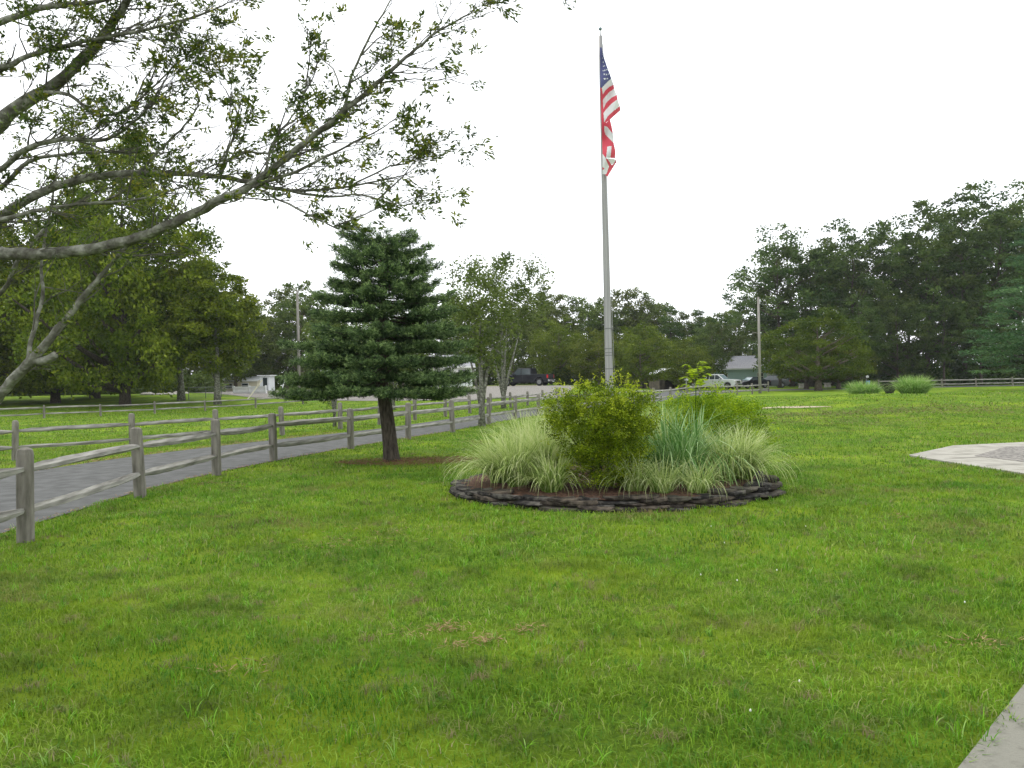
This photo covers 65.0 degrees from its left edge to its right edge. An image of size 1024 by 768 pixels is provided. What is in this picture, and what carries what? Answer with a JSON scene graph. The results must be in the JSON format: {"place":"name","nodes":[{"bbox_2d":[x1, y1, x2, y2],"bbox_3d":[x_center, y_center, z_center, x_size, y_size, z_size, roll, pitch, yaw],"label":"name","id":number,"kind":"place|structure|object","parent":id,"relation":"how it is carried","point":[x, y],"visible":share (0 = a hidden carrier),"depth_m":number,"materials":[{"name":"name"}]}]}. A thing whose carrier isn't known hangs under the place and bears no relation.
{"place":"outdoors","nodes":[
{"label":"outdoors","id":0,"kind":"place"},
{"bbox_2d":[257,375,275,390],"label":"shed","id":1,"kind":"structure","parent":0,"point":[269,381],"depth_m":91.35,"materials":[{"name":"white"}]},
{"bbox_2d":[0,391,743,532],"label":"driveway","id":2,"kind":"structure","parent":0,"point":[49,483],"depth_m":15.81,"materials":[{"name":"asphalt"}]},
{"bbox_2d":[5,430,448,529],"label":"verge litter","id":3,"kind":"object","parent":2,"relation":"on","point":[195,475],"visible":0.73,"depth_m":18.21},
{"bbox_2d":[0,383,1023,767],"bbox_3d":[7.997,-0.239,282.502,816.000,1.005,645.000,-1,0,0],"label":"ground","id":4,"kind":"structure","parent":0,"point":[140,401],"depth_m":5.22,"materials":[{"name":"plant"}]},
{"bbox_2d":[0,209,97,396],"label":"oak tree","id":5,"kind":"object","parent":4,"relation":"on","point":[8,372],"visible":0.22,"depth_m":62.66,"materials":[{"name":"green plant"}]},
{"bbox_2d":[0,219,132,402],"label":"oak tree","id":6,"kind":"object","parent":4,"relation":"on","point":[38,386],"visible":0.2,"depth_m":62.74,"materials":[{"name":"green plant"}]},
{"bbox_2d":[5,204,160,398],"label":"oak tree","id":7,"kind":"object","parent":4,"relation":"on","point":[96,395],"visible":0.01,"depth_m":70.47,"materials":[{"name":"green plant"}]},
{"bbox_2d":[0,128,236,406],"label":"oak tree","id":8,"kind":"object","parent":4,"relation":"on","point":[137,354],"visible":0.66,"depth_m":57.60,"materials":[{"name":"green plant"}]},
{"bbox_2d":[0,396,358,417],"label":"split rail fence","id":9,"kind":"object","parent":4,"relation":"on","point":[154,403],"visible":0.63,"depth_m":48.19,"materials":[{"name":"grey wood"}]},
{"bbox_2d":[136,236,229,400],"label":"oak tree","id":10,"kind":"object","parent":4,"relation":"on","point":[174,273],"visible":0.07,"depth_m":65.11,"materials":[{"name":"green plant"}]},
{"bbox_2d":[165,256,273,404],"bbox_3d":[-22.061,-3.956,59.844,7.725,11.203,6.695,-1,0,0],"label":"oak tree","id":11,"kind":"object","parent":4,"relation":"on","point":[222,307],"visible":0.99,"depth_m":59.15,"materials":[{"name":"green plant"}]},
{"bbox_2d":[221,376,259,390],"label":"mobile home","id":12,"kind":"object","parent":4,"relation":"on","point":[253,381],"visible":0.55,"depth_m":96.00,"materials":[{"name":"beige"}]},
{"bbox_2d":[200,292,282,390],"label":"shade tree","id":13,"kind":"object","parent":4,"relation":"on","point":[265,335],"visible":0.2,"depth_m":94.87,"materials":[{"name":"green plant"}]},
{"bbox_2d":[221,305,287,377],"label":"shade tree","id":14,"kind":"object","parent":4,"relation":"on","point":[266,368],"visible":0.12,"depth_m":98.65,"materials":[{"name":"green plant"}]},
{"bbox_2d":[248,316,300,383],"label":"shade tree","id":15,"kind":"object","parent":4,"relation":"on","point":[281,367],"visible":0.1,"depth_m":103.16,"materials":[{"name":"green plant"}]},
{"bbox_2d":[0,388,557,460],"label":"split rail fence","id":16,"kind":"object","parent":4,"relation":"on","point":[15,431],"visible":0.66,"depth_m":21.86,"materials":[{"name":"grey wood"}]},
{"bbox_2d":[0,0,575,403],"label":"overhanging tree","id":17,"kind":"object","parent":4,"relation":"on","point":[25,101],"visible":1,"depth_m":6.15,"materials":[{"name":"green plant"}]},
{"bbox_2d":[253,286,330,388],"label":"shade tree","id":18,"kind":"object","parent":4,"relation":"on","point":[279,296],"visible":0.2,"depth_m":103.79,"materials":[{"name":"green plant"}]},
{"bbox_2d":[267,279,337,388],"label":"shade tree","id":19,"kind":"object","parent":4,"relation":"on","point":[286,308],"visible":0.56,"depth_m":98.89,"materials":[{"name":"green plant"}]},
{"bbox_2d":[300,320,361,426],"bbox_3d":[-6.679,-0.538,29.892,2.316,4.366,3.191,-1,0,2],"label":"young tree","id":20,"kind":"object","parent":4,"relation":"on","point":[333,404],"visible":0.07,"depth_m":29.91,"materials":[{"name":"green plant"}]},
{"bbox_2d":[268,218,479,461],"bbox_3d":[-2.748,-0.800,16.569,4.175,4.988,4.598,-1,0,0],"label":"spruce tree","id":21,"kind":"object","parent":4,"relation":"on","point":[369,363],"visible":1,"depth_m":15.67,"materials":[{"name":"green plant"}]},
{"bbox_2d":[4,341,748,395],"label":"undergrowth","id":22,"kind":"object","parent":4,"relation":"on","point":[201,380],"visible":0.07,"depth_m":85.53,"materials":[{"name":"green plant"}]},
{"bbox_2d":[191,385,573,400],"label":"gravel lot","id":23,"kind":"structure","parent":4,"relation":"on","point":[513,390],"depth_m":70.03,"materials":[{"name":"gravel"}]},
{"bbox_2d":[233,385,266,392],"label":"picket fence","id":24,"kind":"object","parent":23,"relation":"on","point":[263,389],"visible":0.97,"depth_m":74.90,"materials":[{"name":"white"}]},
{"bbox_2d":[296,289,303,387],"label":"utility pole","id":25,"kind":"object","parent":23,"relation":"on","point":[298,331],"visible":0.75,"depth_m":69.88,"materials":[{"name":"grey wood"}]},
{"bbox_2d":[500,368,554,385],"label":"pickup truck","id":26,"kind":"object","parent":23,"relation":"on","point":[524,375],"visible":0.77,"depth_m":86.06,"materials":[{"name":"black paint"}]},
{"bbox_2d":[0,381,768,542],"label":"split rail fence","id":27,"kind":"object","parent":4,"relation":"on","point":[23,512],"visible":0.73,"depth_m":12.85,"materials":[{"name":"grey wood"}]},
{"bbox_2d":[335,455,475,465],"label":"fallen needles","id":28,"kind":"object","parent":4,"relation":"on","point":[407,460],"visible":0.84,"depth_m":16.14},
{"bbox_2d":[440,250,522,425],"bbox_3d":[-1.153,-1.498,28.480,2.856,6.195,3.810,-1,0,-33],"label":"young tree","id":29,"kind":"object","parent":4,"relation":"on","point":[472,310],"visible":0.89,"depth_m":28.15,"materials":[{"name":"green plant"}]},
{"bbox_2d":[452,300,525,385],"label":"shade tree","id":30,"kind":"object","parent":4,"relation":"on","point":[484,371],"visible":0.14,"depth_m":110.72,"materials":[{"name":"green plant"}]},
{"bbox_2d":[437,251,554,408],"bbox_3d":[-0.798,-3.131,45.943,7.092,9.290,5.146,-1,0,-19],"label":"young tree","id":31,"kind":"object","parent":4,"relation":"on","point":[502,384],"visible":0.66,"depth_m":45.71,"materials":[{"name":"green plant"}]},
{"bbox_2d":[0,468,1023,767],"bbox_3d":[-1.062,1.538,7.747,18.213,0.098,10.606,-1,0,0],"label":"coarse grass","id":32,"kind":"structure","parent":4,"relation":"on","point":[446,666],"depth_m":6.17,"materials":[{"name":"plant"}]},
{"bbox_2d":[485,299,538,374],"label":"shade tree","id":33,"kind":"object","parent":4,"relation":"on","point":[522,354],"visible":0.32,"depth_m":109.16,"materials":[{"name":"green plant"}]},
{"bbox_2d":[503,291,570,373],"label":"shade tree","id":34,"kind":"object","parent":4,"relation":"on","point":[567,322],"visible":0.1,"depth_m":116.49,"materials":[{"name":"green plant"}]},
{"bbox_2d":[529,293,587,382],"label":"shade tree","id":35,"kind":"object","parent":4,"relation":"on","point":[561,311],"visible":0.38,"depth_m":110.62,"materials":[{"name":"green plant"}]},
{"bbox_2d":[525,315,597,384],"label":"shade tree","id":36,"kind":"object","parent":4,"relation":"on","point":[540,342],"visible":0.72,"depth_m":90.70,"materials":[{"name":"green plant"}]},
{"bbox_2d":[550,362,589,384],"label":"bush","id":37,"kind":"object","parent":4,"relation":"on","point":[566,380],"visible":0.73,"depth_m":91.36,"materials":[{"name":"green plant"}]},
{"bbox_2d":[542,294,604,384],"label":"shade tree","id":38,"kind":"object","parent":4,"relation":"on","point":[590,321],"visible":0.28,"depth_m":114.27,"materials":[{"name":"green plant"}]},
{"bbox_2d":[565,326,630,385],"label":"shade tree","id":39,"kind":"object","parent":4,"relation":"on","point":[573,358],"visible":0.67,"depth_m":86.89,"materials":[{"name":"green plant"}]},
{"bbox_2d":[578,297,632,384],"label":"shade tree","id":40,"kind":"object","parent":4,"relation":"on","point":[616,318],"visible":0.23,"depth_m":116.36,"materials":[{"name":"green plant"}]},
{"bbox_2d":[598,27,614,469],"bbox_3d":[1.459,-1.967,12.290,0.140,6.972,0.134,-1,0,-28],"label":"flagpole","id":41,"kind":"object","parent":4,"relation":"on","point":[608,329],"visible":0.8,"depth_m":12.25,"materials":[{"name":"metal"}]},
{"bbox_2d":[600,47,619,176],"bbox_3d":[1.496,-4.108,12.153,0.316,1.947,0.199,-1,0,0],"label":"flag","id":42,"kind":"object","parent":41,"relation":"hanging from","point":[609,102],"visible":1,"depth_m":12.14,"materials":[{"name":"fabric"}]},
{"bbox_2d":[461,465,755,500],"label":"mulch","id":43,"kind":"object","parent":4,"relation":"on","point":[590,492],"visible":0.15,"depth_m":10.45,"materials":[{"name":"wood"}]},
{"bbox_2d":[442,426,539,487],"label":"ornamental grass","id":44,"kind":"object","parent":43,"relation":"on","point":[492,479],"depth_m":11.25,"materials":[{"name":"plant"}]},
{"bbox_2d":[447,421,574,488],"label":"ornamental grass","id":45,"kind":"object","parent":43,"relation":"on","point":[510,469],"depth_m":10.80,"materials":[{"name":"plant"}]},
{"bbox_2d":[501,445,603,496],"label":"ornamental grass","id":46,"kind":"object","parent":43,"relation":"on","point":[545,483],"depth_m":10.33,"materials":[{"name":"plant"}]},
{"bbox_2d":[537,368,664,488],"bbox_3d":[1.190,0.583,10.491,1.752,1.584,1.383,-1,0,0],"label":"bush","id":47,"kind":"object","parent":43,"relation":"on","point":[599,435],"visible":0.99,"depth_m":10.38,"materials":[{"name":"green plant"}]},
{"bbox_2d":[584,447,682,497],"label":"ornamental grass","id":48,"kind":"object","parent":43,"relation":"on","point":[633,487],"depth_m":10.16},
{"bbox_2d":[614,449,707,492],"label":"ornamental grass","id":49,"kind":"object","parent":43,"relation":"on","point":[656,488],"depth_m":10.11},
{"bbox_2d":[615,399,744,489],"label":"ornamental grass","id":50,"kind":"object","parent":43,"relation":"on","point":[657,436],"depth_m":11.09,"materials":[{"name":"plant"}]},
{"bbox_2d":[678,361,710,418],"bbox_3d":[2.997,0.439,13.013,0.534,1.613,0.496,-1,0,39],"label":"sumac sprout","id":51,"kind":"object","parent":43,"relation":"on","point":[701,382],"visible":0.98,"depth_m":13.00,"materials":[{"name":"green plant"}]},
{"bbox_2d":[661,451,744,499],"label":"ornamental grass","id":52,"kind":"object","parent":43,"relation":"on","point":[694,485],"depth_m":10.10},
{"bbox_2d":[640,402,775,485],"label":"ornamental grass","id":53,"kind":"object","parent":43,"relation":"on","point":[700,424],"depth_m":11.14,"materials":[{"name":"plant"}]},
{"bbox_2d":[669,423,793,484],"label":"ornamental grass","id":54,"kind":"object","parent":43,"relation":"on","point":[736,469],"depth_m":10.93,"materials":[{"name":"plant"}]},
{"bbox_2d":[449,460,785,512],"bbox_3d":[1.468,1.425,11.756,4.841,0.295,4.387,-1,0,0],"label":"stone border","id":55,"kind":"object","parent":4,"relation":"on","point":[768,488],"visible":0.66,"depth_m":9.96,"materials":[{"name":"stone"}]},
{"bbox_2d":[596,286,666,387],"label":"shade tree","id":56,"kind":"object","parent":4,"relation":"on","point":[628,322],"visible":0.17,"depth_m":118.65,"materials":[{"name":"green plant"}]},
{"bbox_2d":[602,320,676,388],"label":"shade tree","id":57,"kind":"object","parent":4,"relation":"on","point":[655,353],"visible":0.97,"depth_m":83.02,"materials":[{"name":"green plant"}]},
{"bbox_2d":[612,290,678,388],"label":"shade tree","id":58,"kind":"object","parent":4,"relation":"on","point":[652,306],"visible":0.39,"depth_m":117.08,"materials":[{"name":"green plant"}]},
{"bbox_2d":[622,302,690,373],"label":"shade tree","id":59,"kind":"object","parent":4,"relation":"on","point":[667,305],"visible":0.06,"depth_m":120.05,"materials":[{"name":"green plant"}]},
{"bbox_2d":[646,306,689,373],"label":"pine tree","id":60,"kind":"object","parent":4,"relation":"on","point":[673,325],"visible":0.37,"depth_m":111.44,"materials":[{"name":"green plant"}]},
{"bbox_2d":[649,368,687,389],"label":"carport","id":61,"kind":"object","parent":4,"relation":"on","point":[661,384],"visible":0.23,"depth_m":100.13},
{"bbox_2d":[648,336,715,389],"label":"shade tree","id":62,"kind":"object","parent":4,"relation":"on","point":[691,357],"visible":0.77,"depth_m":92.97,"materials":[{"name":"green plant"}]},
{"bbox_2d":[664,310,707,377],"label":"shade tree","id":63,"kind":"object","parent":4,"relation":"on","point":[687,334],"visible":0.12,"depth_m":118.53,"materials":[{"name":"green plant"}]},
{"bbox_2d":[678,309,716,377],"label":"pine tree","id":64,"kind":"object","parent":4,"relation":"on","point":[698,312],"visible":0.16,"depth_m":115.77,"materials":[{"name":"green plant"}]},
{"bbox_2d":[685,315,735,388],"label":"shade tree","id":65,"kind":"object","parent":4,"relation":"on","point":[715,349],"visible":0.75,"depth_m":106.12,"materials":[{"name":"green plant"}]},
{"bbox_2d":[691,374,741,388],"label":"pickup truck","id":66,"kind":"object","parent":4,"relation":"on","point":[712,379],"visible":0.61,"depth_m":96.93,"materials":[{"name":"white paint"}]},
{"bbox_2d":[658,381,779,458],"bbox_3d":[3.348,0.727,13.148,1.962,1.560,1.546,-1,0,0],"label":"bush","id":67,"kind":"object","parent":4,"relation":"on","point":[738,407],"visible":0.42,"depth_m":13.04,"materials":[{"name":"green plant"}]},
{"bbox_2d":[704,311,754,357],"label":"shade tree","id":68,"kind":"object","parent":4,"relation":"on","point":[743,338],"visible":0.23,"depth_m":124.80,"materials":[{"name":"green plant"}]},
{"bbox_2d":[720,308,755,355],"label":"shade tree","id":69,"kind":"object","parent":4,"relation":"on","point":[735,327],"visible":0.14,"depth_m":128.96,"materials":[{"name":"green plant"}]},
{"bbox_2d":[701,355,788,387],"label":"house","id":70,"kind":"structure","parent":4,"relation":"on","point":[739,368],"depth_m":118.17,"materials":[{"name":"grey"}]},
{"bbox_2d":[738,377,770,388],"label":"parked car","id":71,"kind":"object","parent":4,"relation":"on","point":[749,380],"visible":0.59,"depth_m":100.37,"materials":[{"name":"black paint"}]},
{"bbox_2d":[701,417,809,485],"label":"ornamental grass","id":72,"kind":"object","parent":4,"relation":"on","point":[748,471],"depth_m":11.12,"materials":[{"name":"plant"}]},
{"bbox_2d":[749,297,761,392],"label":"utility pole","id":73,"kind":"object","parent":4,"relation":"on","point":[759,349],"visible":0.91,"depth_m":73.88,"materials":[{"name":"grey wood"}]},
{"bbox_2d":[711,223,843,387],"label":"oak tree","id":74,"kind":"object","parent":4,"relation":"on","point":[787,316],"visible":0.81,"depth_m":101.69,"materials":[{"name":"green plant"}]},
{"bbox_2d":[733,238,848,386],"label":"oak tree","id":75,"kind":"object","parent":4,"relation":"on","point":[744,330],"visible":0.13,"depth_m":111.16,"materials":[{"name":"green plant"}]},
{"bbox_2d":[740,227,872,386],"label":"oak tree","id":76,"kind":"object","parent":4,"relation":"on","point":[788,295],"visible":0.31,"depth_m":102.84,"materials":[{"name":"green plant"}]},
{"bbox_2d":[764,331,848,388],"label":"cedar tree","id":77,"kind":"object","parent":4,"relation":"on","point":[805,381],"visible":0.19,"depth_m":89.13,"materials":[{"name":"green plant"}]},
{"bbox_2d":[751,305,878,390],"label":"cedar tree","id":78,"kind":"object","parent":4,"relation":"on","point":[778,361],"visible":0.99,"depth_m":78.44,"materials":[{"name":"green plant"}]},
{"bbox_2d":[801,334,879,388],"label":"cedar tree","id":79,"kind":"object","parent":4,"relation":"on","point":[838,380],"visible":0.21,"depth_m":87.18,"materials":[{"name":"green plant"}]},
{"bbox_2d":[671,401,1023,425],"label":"dry turf","id":80,"kind":"structure","parent":4,"relation":"on","point":[876,410],"depth_m":28.88,"materials":[{"name":"plant"}]},
{"bbox_2d":[793,218,907,344],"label":"oak tree","id":81,"kind":"object","parent":4,"relation":"on","point":[835,260],"visible":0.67,"depth_m":98.16,"materials":[{"name":"green plant"}]},
{"bbox_2d":[828,294,895,384],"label":"oak tree","id":82,"kind":"object","parent":4,"relation":"on","point":[875,322],"visible":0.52,"depth_m":91.87,"materials":[{"name":"green plant"}]},
{"bbox_2d":[811,237,918,361],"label":"oak tree","id":83,"kind":"object","parent":4,"relation":"on","point":[878,274],"visible":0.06,"depth_m":108.92,"materials":[{"name":"green plant"}]},
{"bbox_2d":[744,340,1023,387],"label":"undergrowth","id":84,"kind":"object","parent":4,"relation":"on","point":[956,371],"visible":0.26,"depth_m":96.25,"materials":[{"name":"green plant"}]},
{"bbox_2d":[833,212,956,362],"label":"oak tree","id":85,"kind":"object","parent":4,"relation":"on","point":[906,296],"visible":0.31,"depth_m":101.40,"materials":[{"name":"green plant"}]},
{"bbox_2d":[862,294,941,382],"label":"oak tree","id":86,"kind":"object","parent":4,"relation":"on","point":[902,367],"visible":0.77,"depth_m":92.96,"materials":[{"name":"green plant"}]},
{"bbox_2d":[867,219,1003,374],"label":"oak tree","id":87,"kind":"object","parent":4,"relation":"on","point":[917,255],"visible":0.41,"depth_m":97.40,"materials":[{"name":"green plant"}]},
{"bbox_2d":[915,297,978,385],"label":"oak tree","id":88,"kind":"object","parent":4,"relation":"on","point":[962,321],"visible":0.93,"depth_m":92.30,"materials":[{"name":"green plant"}]},
{"bbox_2d":[878,377,1023,387],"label":"split rail fence","id":89,"kind":"object","parent":4,"relation":"on","point":[976,379],"visible":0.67,"depth_m":83.96,"materials":[{"name":"grey wood"}]},
{"bbox_2d":[899,218,1003,367],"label":"oak tree","id":90,"kind":"object","parent":4,"relation":"on","point":[958,347],"visible":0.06,"depth_m":110.69,"materials":[{"name":"green plant"}]},
{"bbox_2d":[901,182,1023,382],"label":"oak tree","id":91,"kind":"object","parent":4,"relation":"on","point":[992,224],"visible":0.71,"depth_m":95.11,"materials":[{"name":"green plant"}]},
{"bbox_2d":[923,179,1023,368],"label":"oak tree","id":92,"kind":"object","parent":4,"relation":"on","point":[974,251],"visible":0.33,"depth_m":98.19,"materials":[{"name":"green plant"}]},
{"bbox_2d":[933,203,1023,355],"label":"oak tree","id":93,"kind":"object","parent":4,"relation":"on","point":[976,228],"visible":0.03,"depth_m":109.80,"materials":[{"name":"green plant"}]},
{"bbox_2d":[944,285,1023,384],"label":"oak tree","id":94,"kind":"object","parent":4,"relation":"on","point":[983,300],"visible":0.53,"depth_m":93.27,"materials":[{"name":"green plant"}]},
{"bbox_2d":[951,228,1023,374],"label":"pine tree","id":95,"kind":"object","parent":4,"relation":"on","point":[1012,338],"visible":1,"depth_m":67.14,"materials":[{"name":"green plant"}]},
{"bbox_2d":[967,188,1023,360],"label":"oak tree","id":96,"kind":"object","parent":4,"relation":"on","point":[1006,267],"visible":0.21,"depth_m":97.51,"materials":[{"name":"green plant"}]},
{"bbox_2d":[975,446,1023,461],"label":"gravel bed","id":97,"kind":"object","parent":4,"relation":"on","point":[1014,453],"visible":0.75,"depth_m":15.12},
{"bbox_2d":[0,0,1023,385],"label":"sky","id":98,"kind":"structure","parent":0,"point":[734,118],"materials":[{"name":"white"}]},
{"bbox_2d":[471,405,555,446],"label":"ornamental grass","id":99,"kind":"object","parent":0,"point":[515,425],"depth_m":12.14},
{"bbox_2d":[478,414,580,480],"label":"ornamental grass","id":100,"kind":"object","parent":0,"point":[554,448],"depth_m":10.99,"materials":[{"name":"plant"}]},
{"bbox_2d":[183,479,1023,675],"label":"dead grass","id":101,"kind":"structure","parent":0,"point":[498,638],"depth_m":5.00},
{"bbox_2d":[617,403,687,466],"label":"ornamental grass","id":102,"kind":"object","parent":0,"point":[656,426],"depth_m":12.89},
{"bbox_2d":[648,423,723,483],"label":"ornamental grass","id":103,"kind":"object","parent":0,"point":[679,452],"depth_m":10.62,"materials":[{"name":"plant"}]},
{"bbox_2d":[592,385,1023,391],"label":"street","id":104,"kind":"structure","parent":0,"point":[843,388],"depth_m":87.93,"materials":[{"name":"asphalt"}]},
{"bbox_2d":[841,379,887,394],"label":"ornamental grass","id":105,"kind":"object","parent":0,"point":[855,388],"depth_m":42.55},
{"bbox_2d":[885,373,942,393],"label":"ornamental grass","id":106,"kind":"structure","parent":0,"point":[914,386],"depth_m":42.04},
{"bbox_2d":[910,442,1023,473],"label":"path","id":107,"kind":"structure","parent":0,"point":[965,454],"depth_m":14.97,"materials":[{"name":"concrete"}]},
{"bbox_2d":[958,685,1023,767],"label":"sidewalk","id":108,"kind":"structure","parent":0,"point":[1007,751],"depth_m":3.39,"materials":[{"name":"concrete"}]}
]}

